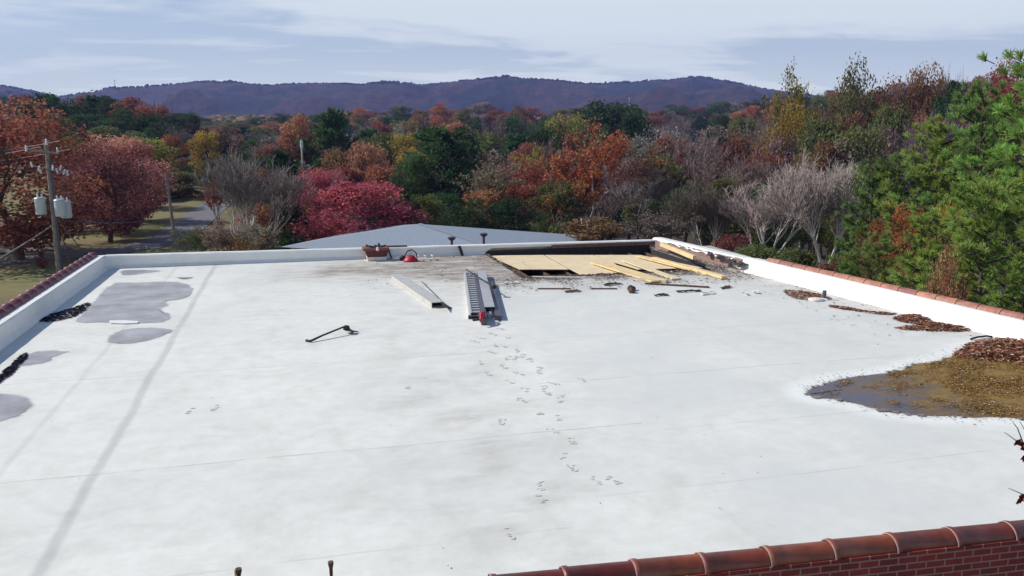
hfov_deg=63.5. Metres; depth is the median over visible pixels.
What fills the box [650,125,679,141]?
thinning tree
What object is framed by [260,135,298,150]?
thinning tree
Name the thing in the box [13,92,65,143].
deciduous tree
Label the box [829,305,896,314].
leaf heap
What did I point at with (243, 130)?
pine tree
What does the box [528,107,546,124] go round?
deciduous tree
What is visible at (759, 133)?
bare tree
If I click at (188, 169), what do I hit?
deciduous tree
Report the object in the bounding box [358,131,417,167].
deciduous tree
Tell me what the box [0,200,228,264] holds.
road
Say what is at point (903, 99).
deciduous tree
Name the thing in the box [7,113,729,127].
distant woods
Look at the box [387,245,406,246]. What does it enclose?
dark bar
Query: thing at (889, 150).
deciduous tree
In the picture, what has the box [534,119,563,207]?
oak tree
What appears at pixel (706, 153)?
bare tree
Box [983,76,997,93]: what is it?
deciduous tree
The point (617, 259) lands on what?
plywood sheet
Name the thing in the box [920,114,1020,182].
bare tree
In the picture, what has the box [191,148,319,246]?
bare tree
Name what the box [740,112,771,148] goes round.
bare tree
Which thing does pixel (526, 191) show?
oak tree
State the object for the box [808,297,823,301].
drain cover
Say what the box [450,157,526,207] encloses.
thinning tree
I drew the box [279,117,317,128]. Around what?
deciduous tree
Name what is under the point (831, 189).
bare tree
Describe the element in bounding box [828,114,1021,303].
pine tree
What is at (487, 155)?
deciduous tree
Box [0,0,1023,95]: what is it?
sky
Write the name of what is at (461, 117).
deciduous tree
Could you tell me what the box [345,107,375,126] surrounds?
deciduous tree
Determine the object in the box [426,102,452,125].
deciduous tree
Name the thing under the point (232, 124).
deciduous tree
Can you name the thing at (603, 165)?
bare tree
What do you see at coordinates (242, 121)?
deciduous tree
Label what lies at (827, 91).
deciduous tree
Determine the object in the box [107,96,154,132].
deciduous tree
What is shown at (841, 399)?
silt crust
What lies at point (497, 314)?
grey board
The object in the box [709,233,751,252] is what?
bush
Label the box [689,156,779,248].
bare tree
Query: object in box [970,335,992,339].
bent strip
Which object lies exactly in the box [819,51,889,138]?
maple tree
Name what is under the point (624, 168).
bare tree
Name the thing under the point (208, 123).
thinning tree
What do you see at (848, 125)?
deciduous tree
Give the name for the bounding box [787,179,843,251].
deciduous tree
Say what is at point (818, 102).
deciduous tree
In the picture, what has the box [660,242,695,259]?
timber beam
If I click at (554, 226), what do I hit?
deciduous tree
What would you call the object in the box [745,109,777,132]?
bare tree
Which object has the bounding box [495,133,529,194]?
pine tree
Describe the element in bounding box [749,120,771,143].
bare tree
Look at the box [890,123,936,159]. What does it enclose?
thinning tree
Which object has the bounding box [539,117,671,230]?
sycamore tree
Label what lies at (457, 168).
deciduous tree
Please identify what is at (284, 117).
deciduous tree
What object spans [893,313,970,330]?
leaf heap
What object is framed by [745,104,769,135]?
deciduous tree
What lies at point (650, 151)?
thinning tree
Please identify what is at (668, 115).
deciduous tree
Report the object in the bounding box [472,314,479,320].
dark board
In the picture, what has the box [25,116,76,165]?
deciduous tree
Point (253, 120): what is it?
deciduous tree
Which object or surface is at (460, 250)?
felt strip
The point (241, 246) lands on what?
brush
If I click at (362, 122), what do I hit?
deciduous tree
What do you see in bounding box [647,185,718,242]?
deciduous tree
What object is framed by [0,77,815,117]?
hills
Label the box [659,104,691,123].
deciduous tree
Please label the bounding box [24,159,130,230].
maple tree
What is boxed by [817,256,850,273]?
bush
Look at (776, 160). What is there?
deciduous tree
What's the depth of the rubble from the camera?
26.55 m
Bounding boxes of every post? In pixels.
[234,567,241,575]
[328,560,333,575]
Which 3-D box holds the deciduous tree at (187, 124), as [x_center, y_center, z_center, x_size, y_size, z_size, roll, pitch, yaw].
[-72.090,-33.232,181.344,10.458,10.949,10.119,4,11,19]
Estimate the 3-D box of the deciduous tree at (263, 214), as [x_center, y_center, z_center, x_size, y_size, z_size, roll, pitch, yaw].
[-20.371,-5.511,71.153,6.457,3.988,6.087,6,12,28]
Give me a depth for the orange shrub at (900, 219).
33.11 m
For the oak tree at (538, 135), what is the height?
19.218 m
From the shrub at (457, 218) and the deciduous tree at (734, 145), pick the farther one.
the deciduous tree at (734, 145)
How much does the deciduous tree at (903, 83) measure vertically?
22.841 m
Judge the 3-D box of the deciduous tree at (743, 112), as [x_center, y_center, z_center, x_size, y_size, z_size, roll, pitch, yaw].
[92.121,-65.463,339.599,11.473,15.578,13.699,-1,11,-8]
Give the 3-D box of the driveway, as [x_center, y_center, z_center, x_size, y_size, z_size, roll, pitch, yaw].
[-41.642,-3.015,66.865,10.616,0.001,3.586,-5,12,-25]
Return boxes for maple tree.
[0,91,110,259]
[0,130,36,191]
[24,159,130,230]
[37,137,166,241]
[65,132,184,233]
[105,152,170,216]
[128,168,172,200]
[294,167,351,240]
[752,94,808,252]
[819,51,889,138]
[865,71,921,209]
[893,61,947,228]
[953,49,1023,190]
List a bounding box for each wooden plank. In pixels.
[532,276,579,277]
[590,261,662,281]
[621,260,679,279]
[635,255,707,274]
[645,283,708,287]
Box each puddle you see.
[0,394,30,420]
[19,350,66,365]
[77,281,192,322]
[109,328,171,342]
[120,270,157,274]
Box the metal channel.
[391,274,443,307]
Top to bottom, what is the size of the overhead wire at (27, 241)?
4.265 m
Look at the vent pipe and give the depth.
22.83 m
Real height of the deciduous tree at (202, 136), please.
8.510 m
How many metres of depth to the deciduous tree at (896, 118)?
102.74 m
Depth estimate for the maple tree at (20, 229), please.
61.45 m
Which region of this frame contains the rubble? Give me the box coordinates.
[55,247,970,565]
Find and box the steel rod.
[421,281,445,304]
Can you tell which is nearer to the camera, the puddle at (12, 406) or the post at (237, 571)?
the post at (237, 571)
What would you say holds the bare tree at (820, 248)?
on the ground
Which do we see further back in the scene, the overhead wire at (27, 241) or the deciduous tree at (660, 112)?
the deciduous tree at (660, 112)
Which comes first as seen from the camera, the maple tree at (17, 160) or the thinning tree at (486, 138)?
the maple tree at (17, 160)
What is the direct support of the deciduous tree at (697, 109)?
on the ground
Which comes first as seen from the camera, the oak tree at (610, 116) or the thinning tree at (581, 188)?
the thinning tree at (581, 188)
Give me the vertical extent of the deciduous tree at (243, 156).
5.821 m
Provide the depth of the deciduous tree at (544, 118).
318.46 m
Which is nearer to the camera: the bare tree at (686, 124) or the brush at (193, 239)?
the brush at (193, 239)
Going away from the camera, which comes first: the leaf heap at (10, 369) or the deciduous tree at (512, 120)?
the leaf heap at (10, 369)
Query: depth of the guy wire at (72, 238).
58.66 m
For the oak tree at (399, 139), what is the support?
on the ground
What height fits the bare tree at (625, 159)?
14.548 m
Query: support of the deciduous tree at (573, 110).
on the ground
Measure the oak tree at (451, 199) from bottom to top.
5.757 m
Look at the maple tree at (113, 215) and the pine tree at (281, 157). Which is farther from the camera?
the pine tree at (281, 157)
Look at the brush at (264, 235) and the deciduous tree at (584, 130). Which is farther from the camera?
the deciduous tree at (584, 130)
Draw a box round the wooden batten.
[538,288,570,288]
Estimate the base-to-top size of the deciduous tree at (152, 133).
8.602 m
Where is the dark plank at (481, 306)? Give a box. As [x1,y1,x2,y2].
[474,274,486,324]
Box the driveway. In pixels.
[0,244,69,252]
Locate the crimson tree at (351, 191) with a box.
[290,179,431,239]
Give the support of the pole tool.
on the extension ladder
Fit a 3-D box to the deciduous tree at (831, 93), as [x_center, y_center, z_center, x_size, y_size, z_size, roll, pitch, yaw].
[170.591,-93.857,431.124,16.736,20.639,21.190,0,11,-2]
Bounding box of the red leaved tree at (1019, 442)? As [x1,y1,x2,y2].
[1006,421,1023,504]
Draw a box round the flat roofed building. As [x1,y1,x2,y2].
[0,237,1023,575]
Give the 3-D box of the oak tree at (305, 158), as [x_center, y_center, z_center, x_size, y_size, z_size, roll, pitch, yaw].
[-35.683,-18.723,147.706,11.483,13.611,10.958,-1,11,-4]
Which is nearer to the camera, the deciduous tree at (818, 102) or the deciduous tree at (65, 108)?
the deciduous tree at (65, 108)
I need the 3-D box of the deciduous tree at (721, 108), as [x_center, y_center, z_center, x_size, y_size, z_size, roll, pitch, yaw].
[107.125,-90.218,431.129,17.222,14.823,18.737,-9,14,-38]
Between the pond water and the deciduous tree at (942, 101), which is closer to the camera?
the pond water
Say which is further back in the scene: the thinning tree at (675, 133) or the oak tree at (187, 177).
the thinning tree at (675, 133)
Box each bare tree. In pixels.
[156,115,194,156]
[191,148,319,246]
[243,133,281,144]
[270,168,349,237]
[344,209,373,229]
[348,122,373,140]
[479,114,506,160]
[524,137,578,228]
[546,146,631,224]
[576,178,638,239]
[577,156,654,239]
[580,129,651,239]
[600,127,656,240]
[604,174,675,239]
[625,158,694,237]
[632,130,692,153]
[645,124,660,137]
[653,129,733,236]
[654,172,738,246]
[665,115,697,138]
[671,117,693,142]
[686,143,764,199]
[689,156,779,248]
[715,153,790,236]
[719,161,854,254]
[723,131,782,225]
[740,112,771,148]
[741,124,771,147]
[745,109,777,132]
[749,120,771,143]
[754,145,871,263]
[797,113,825,254]
[893,104,967,197]
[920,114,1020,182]
[935,64,969,113]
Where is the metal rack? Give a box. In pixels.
[415,255,434,259]
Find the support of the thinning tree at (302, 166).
on the ground
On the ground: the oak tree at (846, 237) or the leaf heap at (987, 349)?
the oak tree at (846, 237)
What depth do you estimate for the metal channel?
23.39 m
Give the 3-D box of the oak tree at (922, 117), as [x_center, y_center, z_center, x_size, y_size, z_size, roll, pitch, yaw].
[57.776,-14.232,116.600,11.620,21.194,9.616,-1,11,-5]
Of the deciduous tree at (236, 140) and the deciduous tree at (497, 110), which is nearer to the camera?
the deciduous tree at (236, 140)
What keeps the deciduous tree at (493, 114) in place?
on the ground
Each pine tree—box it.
[74,94,118,126]
[211,156,297,202]
[225,126,252,146]
[259,148,301,228]
[295,105,359,170]
[353,128,387,146]
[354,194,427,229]
[390,124,477,201]
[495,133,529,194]
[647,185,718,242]
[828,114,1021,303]
[833,152,961,284]
[833,163,906,272]
[837,259,860,276]
[843,231,904,284]
[877,208,998,302]
[881,78,1023,312]
[886,47,1023,311]
[890,168,1023,312]
[927,139,1023,309]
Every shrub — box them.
[270,205,317,249]
[405,193,453,225]
[429,198,515,230]
[481,197,547,231]
[853,191,906,282]
[875,199,929,289]
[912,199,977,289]
[922,237,979,302]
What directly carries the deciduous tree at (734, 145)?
on the ground
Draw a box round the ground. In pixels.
[0,128,1023,306]
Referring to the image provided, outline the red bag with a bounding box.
[403,249,417,261]
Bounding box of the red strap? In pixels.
[479,310,485,321]
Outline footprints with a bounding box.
[186,328,622,538]
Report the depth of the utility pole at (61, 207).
54.70 m
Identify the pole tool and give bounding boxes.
[466,269,496,288]
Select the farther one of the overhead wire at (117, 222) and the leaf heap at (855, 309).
the overhead wire at (117, 222)
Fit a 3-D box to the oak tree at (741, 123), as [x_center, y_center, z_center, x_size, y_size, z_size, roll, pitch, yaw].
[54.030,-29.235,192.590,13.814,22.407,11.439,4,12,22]
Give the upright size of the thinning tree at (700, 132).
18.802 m
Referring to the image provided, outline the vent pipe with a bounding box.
[822,290,827,300]
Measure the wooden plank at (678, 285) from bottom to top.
0.030 m
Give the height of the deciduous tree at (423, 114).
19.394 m
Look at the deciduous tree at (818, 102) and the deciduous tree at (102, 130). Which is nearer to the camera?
the deciduous tree at (102, 130)
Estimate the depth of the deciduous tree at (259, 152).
144.38 m
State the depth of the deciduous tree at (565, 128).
155.16 m
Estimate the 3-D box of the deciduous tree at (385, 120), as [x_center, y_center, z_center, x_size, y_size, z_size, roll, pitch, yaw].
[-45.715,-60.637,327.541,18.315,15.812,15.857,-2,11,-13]
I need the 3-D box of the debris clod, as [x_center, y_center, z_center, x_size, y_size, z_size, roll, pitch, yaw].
[3.465,0.023,24.050,0.258,0.162,0.626,2,11,11]
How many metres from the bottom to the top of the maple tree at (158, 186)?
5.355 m
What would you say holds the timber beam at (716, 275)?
on the plywood sheet at (617, 259)
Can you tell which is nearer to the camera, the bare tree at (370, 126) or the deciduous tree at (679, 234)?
the deciduous tree at (679, 234)
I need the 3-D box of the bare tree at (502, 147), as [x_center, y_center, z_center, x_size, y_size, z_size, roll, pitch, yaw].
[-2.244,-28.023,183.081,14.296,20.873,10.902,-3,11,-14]
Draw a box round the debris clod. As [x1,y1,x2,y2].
[627,285,635,292]
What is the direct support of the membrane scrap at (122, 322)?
on the puddle at (123, 301)
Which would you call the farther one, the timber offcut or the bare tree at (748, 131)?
the bare tree at (748, 131)
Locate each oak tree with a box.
[0,124,37,159]
[161,171,201,197]
[221,133,249,154]
[237,139,263,153]
[294,148,323,206]
[304,146,364,235]
[317,163,365,235]
[350,162,407,230]
[382,130,422,157]
[389,144,429,173]
[422,191,470,225]
[440,119,471,137]
[459,188,515,227]
[488,180,557,232]
[528,125,570,223]
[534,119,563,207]
[560,98,659,218]
[608,106,655,221]
[691,127,734,229]
[693,175,756,248]
[726,115,766,173]
[742,181,807,256]
[817,167,873,257]
[822,122,891,259]
[884,111,953,235]
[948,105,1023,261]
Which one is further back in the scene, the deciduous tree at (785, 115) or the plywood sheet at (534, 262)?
the deciduous tree at (785, 115)
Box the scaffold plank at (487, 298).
[477,270,494,316]
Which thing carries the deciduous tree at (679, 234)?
on the ground
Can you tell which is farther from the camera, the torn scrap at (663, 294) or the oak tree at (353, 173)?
the oak tree at (353, 173)
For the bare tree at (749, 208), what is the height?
7.633 m
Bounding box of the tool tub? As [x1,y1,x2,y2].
[362,243,391,260]
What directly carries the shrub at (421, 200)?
on the ground
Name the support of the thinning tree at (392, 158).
on the ground
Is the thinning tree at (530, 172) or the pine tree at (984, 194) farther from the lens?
the thinning tree at (530, 172)
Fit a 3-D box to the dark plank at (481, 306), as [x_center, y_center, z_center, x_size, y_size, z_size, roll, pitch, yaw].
[-0.885,0.216,22.985,0.168,0.160,6.362,-1,11,-4]
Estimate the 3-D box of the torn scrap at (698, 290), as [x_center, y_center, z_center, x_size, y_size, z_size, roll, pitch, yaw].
[5.129,0.081,23.979,0.735,0.061,0.171,-1,11,-4]
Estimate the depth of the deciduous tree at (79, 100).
223.55 m
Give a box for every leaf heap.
[0,352,27,381]
[39,302,90,321]
[783,290,831,299]
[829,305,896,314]
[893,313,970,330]
[952,337,1023,364]
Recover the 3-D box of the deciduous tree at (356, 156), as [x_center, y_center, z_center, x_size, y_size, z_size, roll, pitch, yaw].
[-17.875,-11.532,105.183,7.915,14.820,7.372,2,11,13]
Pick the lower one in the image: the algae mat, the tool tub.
the algae mat
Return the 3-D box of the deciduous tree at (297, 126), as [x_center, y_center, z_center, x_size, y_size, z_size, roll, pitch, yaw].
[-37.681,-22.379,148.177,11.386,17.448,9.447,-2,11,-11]
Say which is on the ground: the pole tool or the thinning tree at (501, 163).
the thinning tree at (501, 163)
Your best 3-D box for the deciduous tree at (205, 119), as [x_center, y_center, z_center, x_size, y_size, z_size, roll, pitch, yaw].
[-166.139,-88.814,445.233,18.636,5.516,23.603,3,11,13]
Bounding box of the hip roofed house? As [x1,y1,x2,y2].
[282,223,581,253]
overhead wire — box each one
[0,224,52,258]
[60,218,167,222]
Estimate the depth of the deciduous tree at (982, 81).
421.68 m
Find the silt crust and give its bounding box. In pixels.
[804,349,1021,418]
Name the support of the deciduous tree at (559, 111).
on the ground
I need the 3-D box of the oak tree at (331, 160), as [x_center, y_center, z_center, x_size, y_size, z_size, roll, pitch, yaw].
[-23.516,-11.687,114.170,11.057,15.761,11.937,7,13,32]
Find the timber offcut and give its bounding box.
[639,277,666,282]
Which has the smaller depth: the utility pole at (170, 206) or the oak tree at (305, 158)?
the utility pole at (170, 206)
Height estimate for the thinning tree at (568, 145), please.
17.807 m
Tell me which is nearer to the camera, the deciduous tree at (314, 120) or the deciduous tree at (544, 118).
the deciduous tree at (544, 118)
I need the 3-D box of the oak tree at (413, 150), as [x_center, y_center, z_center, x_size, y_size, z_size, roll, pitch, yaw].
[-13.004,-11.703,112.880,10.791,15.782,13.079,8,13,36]
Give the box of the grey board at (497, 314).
[488,281,501,319]
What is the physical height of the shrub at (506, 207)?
4.846 m
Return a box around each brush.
[169,224,215,251]
[197,216,251,251]
[213,230,266,251]
[222,223,283,250]
[560,214,626,241]
[606,209,705,239]
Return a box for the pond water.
[807,343,1023,418]
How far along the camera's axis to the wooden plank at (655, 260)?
29.02 m
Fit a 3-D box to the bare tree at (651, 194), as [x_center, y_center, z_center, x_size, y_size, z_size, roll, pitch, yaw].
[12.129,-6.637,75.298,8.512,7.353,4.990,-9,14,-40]
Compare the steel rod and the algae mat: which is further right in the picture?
the algae mat
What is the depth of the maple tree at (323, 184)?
73.08 m
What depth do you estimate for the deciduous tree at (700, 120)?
334.74 m
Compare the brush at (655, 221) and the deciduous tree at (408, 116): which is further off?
the deciduous tree at (408, 116)
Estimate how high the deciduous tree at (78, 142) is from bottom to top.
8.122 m
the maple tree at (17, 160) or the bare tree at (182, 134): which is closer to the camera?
the maple tree at (17, 160)
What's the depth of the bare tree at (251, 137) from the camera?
239.73 m
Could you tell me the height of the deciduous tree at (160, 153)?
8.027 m
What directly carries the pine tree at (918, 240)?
on the ground
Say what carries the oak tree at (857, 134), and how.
on the ground
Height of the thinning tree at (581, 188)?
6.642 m
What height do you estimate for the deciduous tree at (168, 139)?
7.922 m
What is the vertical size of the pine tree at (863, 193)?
8.179 m
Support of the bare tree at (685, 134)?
on the ground
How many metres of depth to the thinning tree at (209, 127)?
320.71 m
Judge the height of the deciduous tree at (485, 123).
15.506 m
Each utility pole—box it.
[25,139,71,272]
[163,173,177,249]
[300,140,304,205]
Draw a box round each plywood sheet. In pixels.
[492,255,568,269]
[545,255,618,274]
[595,255,701,269]
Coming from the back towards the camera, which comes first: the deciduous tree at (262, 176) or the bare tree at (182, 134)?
the bare tree at (182, 134)
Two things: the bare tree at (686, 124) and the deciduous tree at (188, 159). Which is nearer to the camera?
the deciduous tree at (188, 159)
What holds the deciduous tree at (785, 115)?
on the ground
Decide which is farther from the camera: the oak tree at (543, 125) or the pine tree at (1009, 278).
the oak tree at (543, 125)
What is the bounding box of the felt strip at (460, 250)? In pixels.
[458,246,463,255]
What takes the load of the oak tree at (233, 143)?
on the ground
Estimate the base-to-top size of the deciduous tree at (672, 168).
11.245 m
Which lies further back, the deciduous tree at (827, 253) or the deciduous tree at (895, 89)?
the deciduous tree at (895, 89)
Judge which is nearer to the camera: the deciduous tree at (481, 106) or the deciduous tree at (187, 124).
the deciduous tree at (187, 124)
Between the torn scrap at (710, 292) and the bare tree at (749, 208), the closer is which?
the torn scrap at (710, 292)
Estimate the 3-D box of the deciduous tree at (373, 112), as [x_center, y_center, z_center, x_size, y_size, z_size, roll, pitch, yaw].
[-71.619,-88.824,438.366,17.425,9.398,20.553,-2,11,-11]
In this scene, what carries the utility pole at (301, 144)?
on the ground
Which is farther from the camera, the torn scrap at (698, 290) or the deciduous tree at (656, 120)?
the deciduous tree at (656, 120)
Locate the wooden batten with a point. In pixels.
(554, 288)
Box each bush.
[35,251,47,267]
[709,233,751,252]
[733,241,783,259]
[775,245,819,267]
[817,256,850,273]
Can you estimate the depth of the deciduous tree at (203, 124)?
340.65 m
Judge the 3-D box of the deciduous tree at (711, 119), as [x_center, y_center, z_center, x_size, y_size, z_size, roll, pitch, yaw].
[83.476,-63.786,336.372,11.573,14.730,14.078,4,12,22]
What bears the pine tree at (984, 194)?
on the ground
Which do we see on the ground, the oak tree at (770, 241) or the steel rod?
the oak tree at (770, 241)
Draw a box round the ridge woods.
[0,75,813,96]
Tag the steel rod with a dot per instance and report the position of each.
(431, 291)
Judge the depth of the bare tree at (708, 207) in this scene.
59.23 m
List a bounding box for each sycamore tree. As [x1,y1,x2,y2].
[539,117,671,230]
[759,56,829,250]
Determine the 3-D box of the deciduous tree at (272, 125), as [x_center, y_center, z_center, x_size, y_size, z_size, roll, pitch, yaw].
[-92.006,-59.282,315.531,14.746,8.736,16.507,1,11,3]
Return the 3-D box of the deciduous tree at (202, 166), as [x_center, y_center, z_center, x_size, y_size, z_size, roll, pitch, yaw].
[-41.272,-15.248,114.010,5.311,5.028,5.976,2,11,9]
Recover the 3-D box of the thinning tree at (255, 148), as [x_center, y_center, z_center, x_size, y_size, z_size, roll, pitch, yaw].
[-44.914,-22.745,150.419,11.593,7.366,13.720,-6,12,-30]
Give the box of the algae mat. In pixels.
[794,337,1023,424]
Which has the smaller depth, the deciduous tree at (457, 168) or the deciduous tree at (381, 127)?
the deciduous tree at (457, 168)
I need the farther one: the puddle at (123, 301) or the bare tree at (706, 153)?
the bare tree at (706, 153)
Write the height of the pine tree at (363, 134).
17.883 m
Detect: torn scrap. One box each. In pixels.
[565,289,580,292]
[603,282,621,285]
[654,293,667,295]
[676,289,701,291]
[700,291,714,294]
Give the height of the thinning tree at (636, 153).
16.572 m
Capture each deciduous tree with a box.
[0,95,10,107]
[1,94,35,130]
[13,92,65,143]
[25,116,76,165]
[29,94,89,145]
[30,136,90,189]
[62,113,128,146]
[68,93,94,136]
[79,107,165,151]
[80,95,130,128]
[86,125,147,150]
[104,135,181,182]
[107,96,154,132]
[123,103,178,136]
[136,113,187,158]
[140,127,182,165]
[157,134,189,171]
[164,112,208,157]
[168,164,200,185]
[178,156,206,168]
[185,130,230,174]
[188,118,223,125]
[190,122,210,129]
[190,132,230,156]
[190,159,224,188]
[204,153,261,181]
[206,124,247,169]
[215,122,246,132]
[229,120,258,125]
[234,201,298,247]
[243,116,268,125]
[243,125,266,135]
[243,126,277,146]
[245,143,299,168]
[248,168,292,228]
[251,121,286,136]
[264,113,292,126]
[275,113,324,168]
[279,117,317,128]
[303,114,320,123]
[341,123,351,135]
[341,139,394,188]
[344,117,374,139]
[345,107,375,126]
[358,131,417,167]
[359,121,393,142]
[360,111,388,117]
[364,114,394,131]
[378,115,409,129]
[386,105,412,120]
[386,118,421,151]
[389,151,431,218]
[392,160,434,217]
[401,112,433,126]
[407,109,431,130]
[407,141,484,220]
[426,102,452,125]
[426,115,443,126]
[430,156,489,210]
[447,109,474,124]
[450,108,479,127]
[453,124,483,159]
[462,152,527,227]
[463,115,492,138]
[465,101,496,117]
[468,113,495,130]
[482,111,507,135]
[484,108,504,125]
[497,114,535,137]
[501,111,530,140]
[503,105,533,123]
[507,142,556,226]
[521,121,545,140]
[526,112,586,206]
[526,180,588,233]
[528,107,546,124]
[535,115,555,128]
[547,108,571,120]
[555,113,572,144]
[561,122,614,225]
[569,107,586,117]
[620,153,698,238]
[636,134,702,240]
[645,110,669,125]
[645,115,668,136]
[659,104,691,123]
[661,111,686,133]
[681,107,711,128]
[684,108,715,144]
[697,136,772,236]
[703,101,736,119]
[703,113,725,131]
[706,112,731,133]
[725,100,753,120]
[729,110,749,125]
[733,149,788,245]
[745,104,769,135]
[747,98,770,122]
[765,95,788,121]
[766,99,789,132]
[770,105,804,130]
[785,117,842,251]
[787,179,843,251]
[788,139,857,254]
[789,93,812,107]
[804,94,834,117]
[810,149,839,258]
[811,111,872,239]
[813,90,832,109]
[825,89,847,112]
[861,102,924,225]
[863,124,912,257]
[885,84,912,104]
[888,82,905,102]
[894,92,912,110]
[927,79,967,206]
[962,80,980,96]
[970,71,998,90]
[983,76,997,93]
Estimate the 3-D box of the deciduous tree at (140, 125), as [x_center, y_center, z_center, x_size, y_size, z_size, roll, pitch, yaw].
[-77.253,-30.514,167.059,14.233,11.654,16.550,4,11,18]
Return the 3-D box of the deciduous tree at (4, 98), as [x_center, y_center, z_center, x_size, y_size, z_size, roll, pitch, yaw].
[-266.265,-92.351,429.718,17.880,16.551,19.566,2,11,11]
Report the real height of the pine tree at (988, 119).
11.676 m
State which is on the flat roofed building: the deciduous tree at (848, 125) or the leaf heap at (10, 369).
the leaf heap at (10, 369)
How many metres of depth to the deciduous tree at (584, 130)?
146.70 m
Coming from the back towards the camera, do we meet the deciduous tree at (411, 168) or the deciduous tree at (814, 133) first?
the deciduous tree at (814, 133)
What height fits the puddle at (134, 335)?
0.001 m
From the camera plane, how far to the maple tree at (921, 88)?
120.84 m
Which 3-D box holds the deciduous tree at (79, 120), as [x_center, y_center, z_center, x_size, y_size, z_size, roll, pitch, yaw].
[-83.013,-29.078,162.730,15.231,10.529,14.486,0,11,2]
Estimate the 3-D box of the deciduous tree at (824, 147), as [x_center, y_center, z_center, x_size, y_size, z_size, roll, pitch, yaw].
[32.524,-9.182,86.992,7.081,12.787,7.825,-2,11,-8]
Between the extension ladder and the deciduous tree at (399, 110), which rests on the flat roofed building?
the extension ladder
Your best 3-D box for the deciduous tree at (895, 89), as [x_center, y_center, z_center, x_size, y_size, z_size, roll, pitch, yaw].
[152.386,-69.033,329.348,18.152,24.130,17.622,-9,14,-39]
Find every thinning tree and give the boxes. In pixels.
[193,174,229,250]
[199,124,220,128]
[201,121,220,124]
[233,143,292,158]
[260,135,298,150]
[289,159,315,176]
[301,201,350,233]
[362,149,402,170]
[386,121,418,155]
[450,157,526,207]
[457,129,504,160]
[472,127,507,160]
[473,147,522,196]
[478,114,523,148]
[499,154,570,206]
[511,142,566,222]
[537,178,603,229]
[562,127,589,223]
[566,130,624,225]
[613,133,692,239]
[625,126,693,232]
[643,144,729,244]
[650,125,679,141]
[683,134,731,174]
[693,124,729,159]
[695,124,768,200]
[741,132,799,170]
[824,137,869,174]
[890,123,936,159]
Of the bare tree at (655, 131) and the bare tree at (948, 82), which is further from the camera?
the bare tree at (655, 131)
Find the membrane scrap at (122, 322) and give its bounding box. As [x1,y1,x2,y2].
[109,320,138,323]
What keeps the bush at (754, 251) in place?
on the ground
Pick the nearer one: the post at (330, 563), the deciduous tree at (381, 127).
the post at (330, 563)
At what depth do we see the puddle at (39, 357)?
17.11 m
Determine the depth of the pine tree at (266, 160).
107.81 m
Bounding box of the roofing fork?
[305,325,358,341]
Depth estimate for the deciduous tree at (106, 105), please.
184.58 m
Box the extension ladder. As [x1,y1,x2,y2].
[464,271,486,318]
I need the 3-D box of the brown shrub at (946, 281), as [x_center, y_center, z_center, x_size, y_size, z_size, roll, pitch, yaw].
[12.692,1.812,24.193,1.815,6.613,1.790,6,13,30]
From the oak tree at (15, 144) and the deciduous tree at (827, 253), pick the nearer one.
the deciduous tree at (827, 253)
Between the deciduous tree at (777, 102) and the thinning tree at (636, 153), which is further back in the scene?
the deciduous tree at (777, 102)
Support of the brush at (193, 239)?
on the ground
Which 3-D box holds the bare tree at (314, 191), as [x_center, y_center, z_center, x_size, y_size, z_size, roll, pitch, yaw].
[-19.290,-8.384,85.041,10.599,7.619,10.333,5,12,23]
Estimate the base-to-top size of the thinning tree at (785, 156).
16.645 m
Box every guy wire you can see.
[60,222,84,254]
[60,229,69,264]
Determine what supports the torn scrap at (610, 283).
on the flat roofed building
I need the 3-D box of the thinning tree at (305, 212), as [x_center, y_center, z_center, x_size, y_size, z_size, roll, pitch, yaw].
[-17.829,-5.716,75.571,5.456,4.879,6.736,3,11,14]
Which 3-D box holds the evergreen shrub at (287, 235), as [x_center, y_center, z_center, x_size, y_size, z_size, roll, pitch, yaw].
[-16.332,-4.181,62.304,3.707,4.335,3.206,-10,15,-42]
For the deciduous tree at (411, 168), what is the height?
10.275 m
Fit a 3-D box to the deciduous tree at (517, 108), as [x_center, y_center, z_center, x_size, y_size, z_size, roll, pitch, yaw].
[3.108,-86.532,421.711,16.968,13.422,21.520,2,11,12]
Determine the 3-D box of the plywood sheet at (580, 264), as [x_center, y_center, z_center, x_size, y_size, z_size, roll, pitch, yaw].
[2.771,-0.791,28.994,1.977,0.018,5.482,-3,11,-14]
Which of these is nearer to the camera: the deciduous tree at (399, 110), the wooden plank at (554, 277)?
the wooden plank at (554, 277)
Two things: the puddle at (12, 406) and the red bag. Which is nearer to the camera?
the puddle at (12, 406)
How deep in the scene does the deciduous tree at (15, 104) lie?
194.23 m
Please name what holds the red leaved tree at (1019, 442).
on the ground
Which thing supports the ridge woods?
on the hills
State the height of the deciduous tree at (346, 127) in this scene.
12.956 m
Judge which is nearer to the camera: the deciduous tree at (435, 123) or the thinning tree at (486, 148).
the thinning tree at (486, 148)
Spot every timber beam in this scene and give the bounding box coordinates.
[651,257,726,278]
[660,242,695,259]
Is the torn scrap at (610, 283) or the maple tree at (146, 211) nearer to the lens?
the torn scrap at (610, 283)

